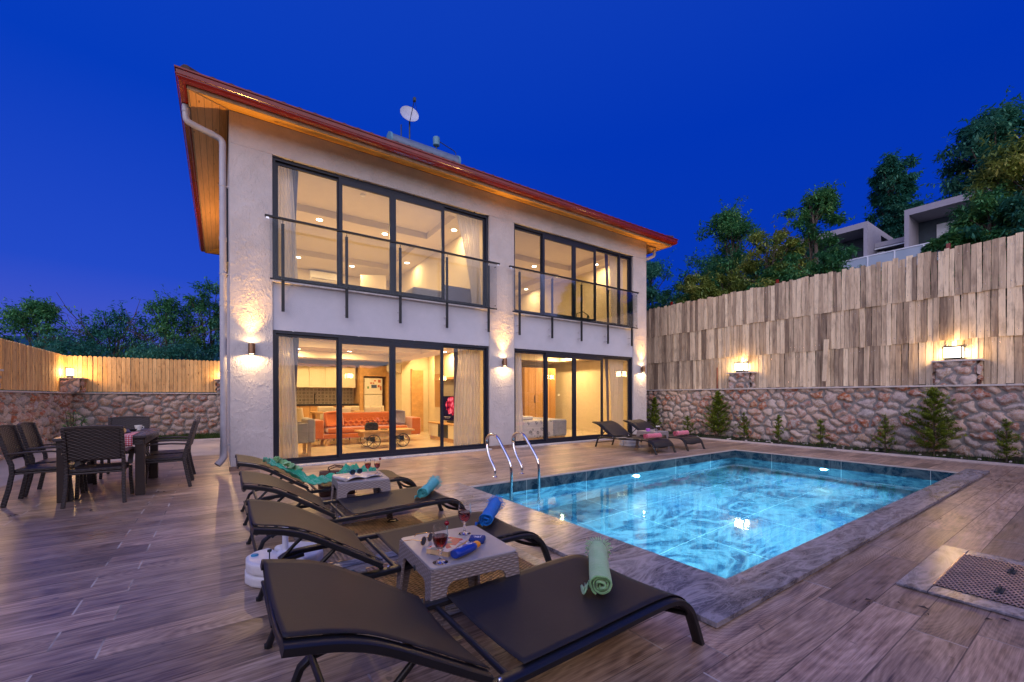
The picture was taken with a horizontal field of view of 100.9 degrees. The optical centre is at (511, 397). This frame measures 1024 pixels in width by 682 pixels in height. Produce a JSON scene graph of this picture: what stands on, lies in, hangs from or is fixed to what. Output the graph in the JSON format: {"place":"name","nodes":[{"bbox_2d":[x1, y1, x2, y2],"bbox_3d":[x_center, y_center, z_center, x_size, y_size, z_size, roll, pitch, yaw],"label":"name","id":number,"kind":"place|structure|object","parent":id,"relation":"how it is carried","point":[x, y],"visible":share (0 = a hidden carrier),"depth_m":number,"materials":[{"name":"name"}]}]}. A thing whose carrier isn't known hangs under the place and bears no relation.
{"place":"outdoors","nodes":[
{"label":"outdoors","id":0,"kind":"place"},
{"bbox_2d":[0,440,219,486],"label":"concrete path","id":1,"kind":"structure","parent":0,"point":[205,447],"depth_m":9.05,"materials":[{"name":"grey concrete"}]},
{"bbox_2d":[52,432,219,445],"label":"lawn grass","id":2,"kind":"structure","parent":0,"point":[206,435],"depth_m":12.55,"materials":[{"name":"green plant"}]},
{"bbox_2d":[360,275,385,289],"bbox_3d":[-4.527,-2.971,13.804,0.820,2.050,0.089,0,0,-3],"label":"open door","id":3,"kind":"structure","parent":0,"point":[376,281],"depth_m":13.81,"materials":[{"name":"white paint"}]},
{"bbox_2d":[0,436,1023,681],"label":"deck","id":4,"kind":"structure","parent":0,"point":[150,584],"depth_m":2.45,"materials":[{"name":"wood"}]},
{"bbox_2d":[0,424,85,507],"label":"dining chair","id":5,"kind":"object","parent":4,"relation":"on","point":[12,446],"visible":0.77,"depth_m":4.82,"materials":[{"name":"brown wicker"}]},
{"bbox_2d":[16,422,96,496],"bbox_3d":[-5.836,0.754,5.441,0.642,0.896,0.558,0,0,-35],"label":"dining chair","id":6,"kind":"object","parent":4,"relation":"on","point":[30,434],"visible":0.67,"depth_m":5.37,"materials":[{"name":"brown plastic"}]},
{"bbox_2d":[60,425,134,508],"bbox_3d":[-4.750,0.753,4.870,0.558,0.896,0.642,0,0,-35],"label":"dining chair","id":7,"kind":"object","parent":4,"relation":"on","point":[91,443],"visible":1,"depth_m":4.69,"materials":[{"name":"brown wicker"}]},
{"bbox_2d":[52,428,159,502],"bbox_3d":[-5.229,0.829,5.567,0.890,0.736,1.480,0,0,-35],"label":"dining table","id":8,"kind":"object","parent":4,"relation":"on","point":[142,438],"visible":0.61,"depth_m":5.18,"materials":[{"name":"wicker"}]},
{"bbox_2d":[99,416,149,478],"bbox_3d":[-5.993,0.751,6.579,0.558,0.896,0.642,0,0,-35],"label":"dining chair","id":9,"kind":"object","parent":4,"relation":"on","point":[128,422],"visible":0.28,"depth_m":6.79,"materials":[{"name":"brown plastic"}]},
{"bbox_2d":[146,419,198,486],"bbox_3d":[-4.633,0.751,5.735,0.642,0.896,0.558,0,0,-35],"label":"dining chair","id":10,"kind":"object","parent":4,"relation":"on","point":[183,457],"visible":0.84,"depth_m":5.65,"materials":[{"name":"brown plastic"}]},
{"bbox_2d":[146,417,200,483],"bbox_3d":[-4.974,0.750,6.229,0.642,0.896,0.558,0,0,-35],"label":"dining chair","id":11,"kind":"object","parent":4,"relation":"on","point":[162,452],"visible":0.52,"depth_m":6.24,"materials":[{"name":"brown plastic"}]},
{"bbox_2d":[245,527,322,587],"bbox_3d":[-1.533,0.995,2.861,0.408,0.399,0.470,0,0,35],"label":"parasol base","id":12,"kind":"object","parent":4,"relation":"on","point":[254,577],"visible":0.45,"depth_m":2.78,"materials":[{"name":"white plastic"}]},
{"bbox_2d":[235,454,416,525],"bbox_3d":[-1.970,0.893,4.673,1.811,0.608,0.684,0,0,-35],"label":"sun lounger","id":13,"kind":"object","parent":4,"relation":"on","point":[276,470],"visible":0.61,"depth_m":4.31,"materials":[{"name":"black metal"}]},
{"bbox_2d":[263,457,375,484],"bbox_3d":[-2.019,0.738,4.542,0.437,0.304,1.149,0,0,40],"label":"crumpled towel","id":14,"kind":"object","parent":13,"relation":"on","point":[312,479],"visible":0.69,"depth_m":4.34,"materials":[{"name":"teal fabric"}]},
{"bbox_2d":[239,470,460,551],"bbox_3d":[-1.295,0.894,3.693,1.811,0.608,0.684,0,0,-35],"label":"sun lounger","id":15,"kind":"object","parent":4,"relation":"on","point":[375,502],"visible":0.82,"depth_m":3.55,"materials":[{"name":"black metal"}]},
{"bbox_2d":[414,475,442,498],"bbox_3d":[-0.793,0.861,4.009,0.160,0.154,0.524,0,0,4],"label":"rolled towel","id":16,"kind":"object","parent":15,"relation":"on","point":[428,488],"visible":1,"depth_m":3.90,"materials":[{"name":"teal fabric"}]},
{"bbox_2d":[330,471,392,524],"bbox_3d":[-1.522,0.992,4.247,0.517,0.400,0.561,0,0,-29],"label":"side table","id":17,"kind":"object","parent":4,"relation":"on","point":[378,483],"visible":0.74,"depth_m":4.07,"materials":[{"name":"wicker"}]},
{"bbox_2d":[246,499,551,649],"bbox_3d":[-0.637,0.895,2.737,1.811,0.608,0.684,0,0,-35],"label":"sun lounger","id":18,"kind":"object","parent":4,"relation":"on","point":[262,514],"visible":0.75,"depth_m":2.49,"materials":[{"name":"black metal"}]},
{"bbox_2d":[475,494,505,525],"bbox_3d":[-0.164,0.861,3.185,0.158,0.152,0.511,0,0,8],"label":"rolled towel","id":19,"kind":"object","parent":18,"relation":"on","point":[489,513],"visible":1,"depth_m":3.06,"materials":[{"name":"blue fabric"}]},
{"bbox_2d":[174,64,677,471],"bbox_3d":[-2.349,-2.398,12.767,11.664,7.539,8.684,0,0,-35],"label":"villa","id":20,"kind":"object","parent":4,"relation":"on","point":[242,145],"visible":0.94,"depth_m":9.22,"materials":[{"name":"paint"}]},
{"bbox_2d":[278,166,297,278],"bbox_3d":[-4.019,-3.106,7.525,0.370,2.190,0.056,0,0,-35],"label":"sheer curtain","id":21,"kind":"object","parent":20,"relation":"hanging from","point":[286,209],"visible":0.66,"depth_m":7.54,"materials":[{"name":"white fabric"}]},
{"bbox_2d":[279,337,297,458],"bbox_3d":[-4.012,-0.031,7.533,0.370,2.340,0.056,0,0,-35],"label":"sheer curtain","id":22,"kind":"object","parent":20,"relation":"hanging from","point":[288,438],"visible":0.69,"depth_m":7.54,"materials":[{"name":"white fabric"}]},
{"bbox_2d":[297,417,314,456],"bbox_3d":[-4.417,0.787,8.373,0.850,0.740,0.800,0,0,-35],"label":"grey armchair","id":23,"kind":"object","parent":20,"relation":"on","point":[306,429],"visible":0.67,"depth_m":8.23,"materials":[{"name":"fabric"}]},
{"bbox_2d":[309,270,336,282],"bbox_3d":[-6.290,-4.029,14.125,0.840,0.290,0.210,0,0,-35],"label":"air conditioner","id":24,"kind":"object","parent":20,"relation":"attached to","point":[314,275],"visible":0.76,"depth_m":14.04,"materials":[{"name":"white plastic"}]},
{"bbox_2d":[297,363,355,387],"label":"kitchen wall units","id":25,"kind":"object","parent":20,"relation":"attached to","point":[316,375],"visible":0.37,"depth_m":13.70,"materials":[{"name":"laminate"}]},
{"bbox_2d":[296,388,358,419],"bbox_3d":[-6.755,0.375,13.520,3.440,1.388,0.692,0,0,-35],"label":"kitchen counter","id":26,"kind":"object","parent":20,"relation":"on","point":[308,400],"visible":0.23,"depth_m":14.04,"materials":[{"name":"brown wood"}]},
{"bbox_2d":[315,412,420,445],"bbox_3d":[-3.720,0.770,10.825,2.640,0.771,0.750,0,0,-35],"label":"tufted sofa","id":27,"kind":"object","parent":20,"relation":"on","point":[353,421],"visible":0.55,"depth_m":10.82,"materials":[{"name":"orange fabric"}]},
{"bbox_2d":[354,365,388,411],"bbox_3d":[-4.889,0.032,14.724,1.000,2.220,0.800,0,0,-35],"label":"fridge surround","id":28,"kind":"object","parent":20,"relation":"on","point":[361,371],"visible":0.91,"depth_m":14.45,"materials":[{"name":"brown wood"}]},
{"bbox_2d":[363,378,381,406],"bbox_3d":[-4.895,0.227,14.680,0.620,1.770,0.606,0,0,-35],"label":"fridge","id":29,"kind":"object","parent":20,"relation":"on","point":[372,385],"visible":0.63,"depth_m":14.42,"materials":[{"name":"white metal"}]},
{"bbox_2d":[272,156,487,306],"bbox_3d":[-2.348,-3.043,8.445,4.273,2.108,0.160,0,0,-35],"label":"window","id":30,"kind":"structure","parent":20,"relation":"in","point":[393,195],"depth_m":8.25,"materials":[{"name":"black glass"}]},
{"bbox_2d":[273,330,488,463],"bbox_3d":[-2.328,0.000,8.433,4.273,2.305,0.178,0,0,-35],"label":"sliding door","id":31,"kind":"structure","parent":20,"relation":"in","point":[392,344],"depth_m":8.28,"materials":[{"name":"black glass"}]},
{"bbox_2d":[265,214,499,331],"bbox_3d":[-2.207,-2.228,8.285,4.570,1.562,0.205,0,0,-35],"label":"balcony railing","id":32,"kind":"object","parent":20,"relation":"attached to","point":[346,288],"visible":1,"depth_m":7.90,"materials":[{"name":"metal"}]},
{"bbox_2d":[354,428,414,448],"bbox_3d":[-2.982,0.952,9.931,1.240,0.404,0.600,0,0,-35],"label":"coffee table","id":33,"kind":"object","parent":20,"relation":"on","point":[370,435],"visible":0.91,"depth_m":9.67,"materials":[{"name":"brown wood"}]},
{"bbox_2d":[400,97,418,138],"bbox_3d":[-2.651,-6.808,11.379,0.585,2.248,0.442,0,0,36],"label":"satellite dish","id":34,"kind":"object","parent":20,"relation":"on","point":[409,113],"visible":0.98,"depth_m":11.50,"materials":[{"name":"paint"}]},
{"bbox_2d":[411,369,422,431],"bbox_3d":[-3.138,0.100,14.014,0.420,2.080,0.049,0,0,-35],"label":"door","id":35,"kind":"structure","parent":20,"relation":"in","point":[416,393],"depth_m":14.00,"materials":[{"name":"brown wood"}]},
{"bbox_2d":[386,131,460,163],"bbox_3d":[-2.602,-6.380,11.738,2.438,1.374,0.530,0,0,-35],"label":"water tank","id":36,"kind":"object","parent":20,"relation":"on","point":[418,145],"visible":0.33,"depth_m":11.62,"materials":[{"name":"metal"}]},
{"bbox_2d":[405,285,471,302],"bbox_3d":[-2.042,-2.253,10.399,1.500,0.620,1.850,0,0,-35],"label":"bed","id":37,"kind":"object","parent":20,"relation":"on","point":[460,294],"visible":0.2,"depth_m":9.72,"materials":[{"name":"grey fabric"}]},
{"bbox_2d":[428,377,453,442],"bbox_3d":[-1.642,0.304,11.132,0.435,1.680,1.840,0,0,-35],"label":"television unit","id":38,"kind":"object","parent":20,"relation":"on","point":[434,429],"visible":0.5,"depth_m":11.34,"materials":[{"name":"white wood"}]},
{"bbox_2d":[444,396,453,422],"bbox_3d":[-1.565,0.314,11.185,0.160,0.700,1.120,0,0,-35],"label":"television","id":39,"kind":"object","parent":38,"relation":"on","point":[449,409],"visible":0.46,"depth_m":11.30,"materials":[{"name":"plastic"}]},
{"bbox_2d":[454,349,480,445],"bbox_3d":[-1.010,-0.043,9.600,0.700,2.340,0.056,0,0,-35],"label":"sheer curtain","id":40,"kind":"object","parent":20,"relation":"hanging from","point":[467,426],"visible":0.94,"depth_m":9.60,"materials":[{"name":"white fabric"}]},
{"bbox_2d":[456,214,480,303],"bbox_3d":[-1.008,-3.118,9.598,0.680,2.190,0.056,0,0,-35],"label":"sheer curtain","id":41,"kind":"object","parent":20,"relation":"hanging from","point":[469,230],"visible":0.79,"depth_m":9.67,"materials":[{"name":"white fabric"}]},
{"bbox_2d":[515,353,523,440],"bbox_3d":[0.102,-0.047,10.366,0.440,2.340,0.056,0,0,-35],"label":"sheer curtain","id":42,"kind":"object","parent":20,"relation":"hanging from","point":[518,393],"visible":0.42,"depth_m":10.41,"materials":[{"name":"white fabric"}]},
{"bbox_2d":[522,367,555,417],"bbox_3d":[0.890,0.071,14.296,1.315,2.120,0.280,0,0,-35],"label":"wardrobe","id":43,"kind":"object","parent":20,"relation":"on","point":[532,391],"visible":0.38,"depth_m":14.10,"materials":[{"name":"brown wood"}]},
{"bbox_2d":[523,417,566,439],"bbox_3d":[0.345,0.872,12.258,1.600,0.530,1.980,0,0,-35],"label":"floral bed","id":44,"kind":"object","parent":20,"relation":"on","point":[533,429],"visible":0.52,"depth_m":11.51,"materials":[{"name":"white fabric"}]},
{"bbox_2d":[514,348,631,445],"bbox_3d":[1.735,-0.015,11.230,4.228,2.305,0.178,0,0,-35],"label":"sliding door","id":45,"kind":"structure","parent":20,"relation":"in","point":[553,354],"depth_m":11.05,"materials":[{"name":"black glass"}]},
{"bbox_2d":[514,224,631,326],"bbox_3d":[1.715,-3.059,11.242,4.228,2.108,0.160,0,0,-35],"label":"window","id":46,"kind":"structure","parent":20,"relation":"in","point":[544,236],"depth_m":11.08,"materials":[{"name":"black glass"}]},
{"bbox_2d":[509,265,638,345],"bbox_3d":[1.755,-2.243,11.012,4.510,1.562,0.205,0,0,-35],"label":"balcony railing","id":47,"kind":"object","parent":20,"relation":"attached to","point":[519,312],"visible":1,"depth_m":10.84,"materials":[{"name":"metal"}]},
{"bbox_2d":[609,359,623,427],"bbox_3d":[3.051,-0.059,12.396,0.640,2.340,0.056,0,0,-35],"label":"sheer curtain","id":48,"kind":"object","parent":20,"relation":"hanging from","point":[616,382],"visible":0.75,"depth_m":12.41,"materials":[{"name":"beige fabric"}]},
{"bbox_2d":[609,255,623,323],"bbox_3d":[3.044,-3.134,12.388,0.640,2.190,0.056,0,0,-35],"label":"sheer curtain","id":49,"kind":"object","parent":20,"relation":"hanging from","point":[613,269],"visible":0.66,"depth_m":12.36,"materials":[{"name":"white fabric"}]},
{"bbox_2d":[396,525,519,653],"bbox_3d":[-0.303,0.995,2.300,0.517,0.400,0.561,0,0,-31],"label":"side table","id":50,"kind":"object","parent":4,"relation":"on","point":[491,553],"visible":0.69,"depth_m":2.14,"materials":[{"name":"beige plastic"}]},
{"bbox_2d":[432,523,447,564],"bbox_3d":[-0.345,0.706,2.040,0.077,0.178,0.077,0,0,-35],"label":"stemmed glass","id":51,"kind":"object","parent":50,"relation":"on","point":[440,535],"visible":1,"depth_m":2.02,"materials":[{"name":"clear glass"}]},
{"bbox_2d":[426,536,467,557],"bbox_3d":[-0.337,0.780,2.216,0.132,0.028,0.202,0,0,23],"label":"paperback book","id":52,"kind":"object","parent":50,"relation":"on","point":[453,543],"visible":0.67,"depth_m":2.16,"materials":[{"name":"paper"}]},
{"bbox_2d":[458,502,470,535],"bbox_3d":[-0.277,0.705,2.463,0.077,0.178,0.077,0,0,-35],"label":"stemmed glass","id":53,"kind":"object","parent":50,"relation":"on","point":[464,511],"visible":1,"depth_m":2.44,"materials":[{"name":"clear glass"}]},
{"bbox_2d":[450,541,480,558],"bbox_3d":[-0.231,0.765,2.137,0.060,0.048,0.183,0,0,35],"label":"sunscreen bottle","id":54,"kind":"object","parent":50,"relation":"on","point":[463,550],"visible":1,"depth_m":2.10,"materials":[{"name":"blue plastic"}]},
{"bbox_2d":[260,554,704,681],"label":"sun lounger","id":55,"kind":"object","parent":4,"relation":"on","point":[536,620],"visible":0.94,"depth_m":1.60,"materials":[{"name":"black metal"}]},
{"bbox_2d":[580,536,612,594],"bbox_3d":[0.438,0.860,2.156,0.159,0.152,0.511,0,0,12],"label":"rolled towel","id":56,"kind":"object","parent":55,"relation":"on","point":[600,580],"visible":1,"depth_m":2.02,"materials":[{"name":"green fabric"}]},
{"bbox_2d":[485,431,539,494],"bbox_3d":[0.008,1.333,6.339,0.580,1.602,0.731,0,0,-35],"label":"pool ladder","id":57,"kind":"object","parent":4,"relation":"attached to","point":[516,456],"visible":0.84,"depth_m":6.28,"materials":[{"name":"silver metal"}]},
{"bbox_2d":[592,420,675,454],"bbox_3d":[2.701,0.871,9.531,0.684,0.608,1.811,0,0,-35],"label":"sun lounger","id":58,"kind":"object","parent":4,"relation":"on","point":[613,430],"visible":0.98,"depth_m":9.72,"materials":[{"name":"black metal"}]},
{"bbox_2d":[623,419,704,450],"bbox_3d":[3.599,0.867,10.149,0.684,0.608,1.811,0,0,-35],"label":"sun lounger","id":59,"kind":"object","parent":4,"relation":"on","point":[640,424],"visible":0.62,"depth_m":9.99,"materials":[{"name":"black metal"}]},
{"bbox_2d":[434,449,989,627],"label":"swimming pool","id":60,"kind":"structure","parent":4,"relation":"in","point":[713,600],"depth_m":3.54,"materials":[{"name":"tile"}]},
{"bbox_2d":[495,457,937,578],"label":"pool water","id":61,"kind":"structure","parent":60,"relation":"in","point":[727,518],"depth_m":5.31,"materials":[{"name":"blue liquid"}]},
{"bbox_2d":[666,430,1023,463],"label":"planting bed","id":62,"kind":"object","parent":4,"relation":"in","point":[1018,459],"visible":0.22,"depth_m":9.13,"materials":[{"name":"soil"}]},
{"bbox_2d":[646,395,667,427],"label":"young conifer","id":63,"kind":"object","parent":62,"relation":"on","point":[654,418],"visible":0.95,"depth_m":13.56,"materials":[{"name":"green plant"}]},
{"bbox_2d":[700,389,738,435],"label":"young conifer","id":64,"kind":"object","parent":62,"relation":"on","point":[716,421],"visible":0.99,"depth_m":11.88,"materials":[{"name":"green plant"}]},
{"bbox_2d":[869,413,897,451],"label":"young conifer","id":65,"kind":"object","parent":62,"relation":"on","point":[884,430],"visible":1,"depth_m":8.86,"materials":[{"name":"green plant"}]},
{"bbox_2d":[901,386,966,454],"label":"young conifer","id":66,"kind":"object","parent":62,"relation":"on","point":[932,401],"visible":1,"depth_m":8.21,"materials":[{"name":"green plant"}]},
{"bbox_2d":[990,418,1023,461],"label":"young conifer","id":67,"kind":"object","parent":62,"relation":"on","point":[1008,435],"visible":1,"depth_m":7.46,"materials":[{"name":"green plant"}]},
{"bbox_2d":[699,437,1023,466],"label":"garden kerb","id":68,"kind":"structure","parent":4,"relation":"on","point":[958,460],"depth_m":8.56,"materials":[{"name":"stone"}]},
{"bbox_2d":[896,545,1023,619],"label":"floor hatch","id":69,"kind":"object","parent":4,"relation":"on","point":[992,583],"visible":1,"depth_m":2.71,"materials":[{"name":"grey stone"}]},
{"bbox_2d":[0,0,1023,346],"label":"sky","id":70,"kind":"structure","parent":0,"point":[644,113],"materials":[{"name":"blue"}]},
{"bbox_2d":[649,273,1023,389],"bbox_3d":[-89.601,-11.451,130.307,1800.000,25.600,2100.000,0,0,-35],"label":"terrain","id":71,"kind":"structure","parent":0,"point":[891,332],"depth_m":9.30,"materials":[{"name":"brown wood"}]},
{"bbox_2d":[0,285,104,391],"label":"bushy tree","id":72,"kind":"object","parent":71,"relation":"on","point":[37,311],"visible":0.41,"depth_m":15.47,"materials":[{"name":"green plant"}]},
{"bbox_2d":[0,316,130,392],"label":"shrub","id":73,"kind":"object","parent":71,"relation":"on","point":[59,349],"visible":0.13,"depth_m":13.78,"materials":[{"name":"green plant"}]},
{"bbox_2d":[28,292,175,392],"bbox_3d":[-15.655,-1.050,16.439,4.429,5.706,4.344,0,0,32],"label":"bushy tree","id":74,"kind":"object","parent":71,"relation":"on","point":[98,330],"visible":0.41,"depth_m":16.38,"materials":[{"name":"green plant"}]},
{"bbox_2d":[101,284,219,392],"bbox_3d":[-13.824,-1.314,17.060,3.539,6.202,3.525,0,0,10],"label":"bushy tree","id":75,"kind":"object","parent":71,"relation":"on","point":[168,321],"visible":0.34,"depth_m":16.64,"materials":[{"name":"green plant"}]},
{"bbox_2d":[118,332,219,392],"bbox_3d":[-12.203,-0.248,15.487,3.733,4.108,4.825,0,0,-35],"label":"shrub","id":76,"kind":"object","parent":71,"relation":"on","point":[170,351],"visible":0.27,"depth_m":14.77,"materials":[{"name":"green plant"}]},
{"bbox_2d":[174,276,219,392],"bbox_3d":[-12.902,-1.700,18.224,2.858,6.971,2.696,0,0,-35],"label":"bushy tree","id":77,"kind":"object","parent":71,"relation":"on","point":[201,304],"visible":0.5,"depth_m":17.76,"materials":[{"name":"green plant"}]},
{"bbox_2d":[199,311,219,392],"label":"bushy tree","id":78,"kind":"object","parent":71,"relation":"on","point":[217,335],"visible":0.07,"depth_m":17.38,"materials":[{"name":"green plant"}]},
{"bbox_2d":[646,247,685,308],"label":"bushy tree","id":79,"kind":"object","parent":71,"relation":"on","point":[655,269],"visible":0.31,"depth_m":18.16,"materials":[{"name":"green plant"}]},
{"bbox_2d":[646,276,692,327],"bbox_3d":[6.204,-3.269,15.704,2.441,2.432,2.089,0,0,35],"label":"shrub","id":80,"kind":"object","parent":71,"relation":"on","point":[662,303],"visible":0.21,"depth_m":15.58,"materials":[{"name":"green plant"}]},
{"bbox_2d":[667,270,719,303],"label":"bushy tree","id":81,"kind":"object","parent":71,"relation":"on","point":[690,286],"visible":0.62,"depth_m":14.04,"materials":[{"name":"green plant"}]},
{"bbox_2d":[664,245,761,291],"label":"bushy tree","id":82,"kind":"object","parent":71,"relation":"on","point":[700,269],"visible":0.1,"depth_m":19.27,"materials":[{"name":"green plant"}]},
{"bbox_2d":[689,270,747,300],"bbox_3d":[6.907,-3.137,14.103,1.915,2.180,1.724,0,0,35],"label":"shrub","id":83,"kind":"object","parent":71,"relation":"on","point":[727,289],"visible":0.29,"depth_m":13.64,"materials":[{"name":"green plant"}]},
{"bbox_2d":[683,196,782,291],"bbox_3d":[7.996,-4.881,15.502,2.966,4.859,3.315,0,0,-35],"label":"leafy tree","id":84,"kind":"object","parent":71,"relation":"on","point":[728,226],"visible":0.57,"depth_m":15.20,"materials":[{"name":"green plant"}]},
{"bbox_2d":[718,219,814,302],"bbox_3d":[8.326,-3.757,13.505,2.862,3.418,2.353,0,0,-35],"label":"leafy tree","id":85,"kind":"object","parent":71,"relation":"on","point":[749,266],"visible":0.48,"depth_m":13.34,"materials":[{"name":"green plant"}]},
{"bbox_2d":[746,253,811,308],"bbox_3d":[7.946,-3.230,12.964,1.956,2.363,2.123,0,0,-35],"label":"shrub","id":86,"kind":"object","parent":71,"relation":"on","point":[784,274],"visible":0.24,"depth_m":12.75,"materials":[{"name":"green plant"}]},
{"bbox_2d":[770,179,860,291],"bbox_3d":[9.376,-4.541,13.206,2.272,4.195,2.298,0,0,23],"label":"leafy tree","id":87,"kind":"object","parent":71,"relation":"on","point":[818,206],"visible":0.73,"depth_m":12.86,"materials":[{"name":"green plant"}]},
{"bbox_2d":[786,241,861,302],"bbox_3d":[8.777,-3.168,11.983,1.660,2.473,1.832,0,0,-35],"label":"leafy tree","id":88,"kind":"object","parent":71,"relation":"on","point":[835,258],"visible":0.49,"depth_m":11.73,"materials":[{"name":"green plant"}]},
{"bbox_2d":[646,384,1023,458],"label":"stone wall","id":89,"kind":"structure","parent":71,"relation":"on","point":[850,415],"depth_m":9.65,"materials":[{"name":"grey stone"}]},
{"bbox_2d":[726,371,756,387],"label":"stone pier","id":90,"kind":"structure","parent":89,"relation":"on","point":[739,380],"depth_m":11.68,"materials":[{"name":"grey stone"}]},
{"bbox_2d":[646,232,1023,389],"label":"weathered fence","id":91,"kind":"object","parent":89,"relation":"on","point":[736,326],"visible":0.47,"depth_m":9.73,"materials":[{"name":"brown wood"}]},
{"bbox_2d":[930,358,983,384],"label":"stone pier","id":92,"kind":"structure","parent":89,"relation":"on","point":[956,372],"depth_m":8.26,"materials":[{"name":"grey stone"}]},
{"bbox_2d":[942,345,964,359],"bbox_3d":[8.778,-0.877,8.410,0.290,0.270,0.290,0,0,-35],"label":"lantern","id":93,"kind":"object","parent":92,"relation":"on","point":[952,352],"visible":0.93,"depth_m":8.34,"materials":[{"name":"white glass"}]},
{"bbox_2d":[862,147,932,238],"bbox_3d":[26.354,-12.202,29.123,3.354,9.345,3.888,0,0,-35],"label":"poplar","id":94,"kind":"object","parent":71,"relation":"on","point":[891,181],"visible":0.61,"depth_m":28.57,"materials":[{"name":"green plant"}]},
{"bbox_2d":[776,179,1023,280],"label":"hillside house","id":95,"kind":"structure","parent":71,"relation":"on","point":[922,223],"depth_m":20.19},
{"bbox_2d":[917,224,976,289],"bbox_3d":[9.893,-2.976,9.644,1.005,1.861,1.235,0,0,-4],"label":"shrub","id":96,"kind":"object","parent":71,"relation":"on","point":[952,237],"visible":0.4,"depth_m":9.49,"materials":[{"name":"green plant"}]},
{"bbox_2d":[918,85,1023,202],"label":"poplar","id":97,"kind":"object","parent":71,"relation":"on","point":[998,124],"visible":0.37,"depth_m":21.58,"materials":[{"name":"green plant"}]},
{"bbox_2d":[940,177,1023,281],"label":"leafy tree","id":98,"kind":"object","parent":71,"relation":"on","point":[984,203],"visible":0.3,"depth_m":9.24,"materials":[{"name":"green plant"}]},
{"bbox_2d":[958,184,1023,276],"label":"shrub","id":99,"kind":"object","parent":71,"relation":"on","point":[1014,204],"visible":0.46,"depth_m":8.74,"materials":[{"name":"green plant"}]},
{"bbox_2d":[962,129,1023,266],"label":"leafy tree","id":100,"kind":"object","parent":71,"relation":"on","point":[1005,166],"visible":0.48,"depth_m":9.42,"materials":[{"name":"green plant"}]},
{"label":"lawn soil","id":101,"kind":"structure","parent":0,"visible":0},
{"bbox_2d":[0,390,73,459],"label":"stone wall","id":102,"kind":"structure","parent":101,"relation":"on","point":[43,411],"depth_m":9.77,"materials":[{"name":"stone"}]},
{"bbox_2d":[0,338,63,390],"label":"pine fence","id":103,"kind":"object","parent":102,"relation":"on","point":[25,367],"visible":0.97,"depth_m":9.68,"materials":[{"name":"brown wood"}]},
{"bbox_2d":[57,377,86,391],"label":"stone pier","id":104,"kind":"structure","parent":102,"relation":"on","point":[71,384],"depth_m":11.72,"materials":[{"name":"brown stone"}]},
{"bbox_2d":[71,392,219,435],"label":"stone wall","id":105,"kind":"structure","parent":101,"relation":"on","point":[172,413],"depth_m":12.99,"materials":[{"name":"grey stone"}]},
{"bbox_2d":[64,355,219,391],"bbox_3d":[-10.826,-0.687,13.206,4.483,1.035,0.106,0,0,-35],"label":"pine fence","id":106,"kind":"object","parent":105,"relation":"on","point":[190,376],"visible":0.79,"depth_m":12.89,"materials":[{"name":"beige wood"}]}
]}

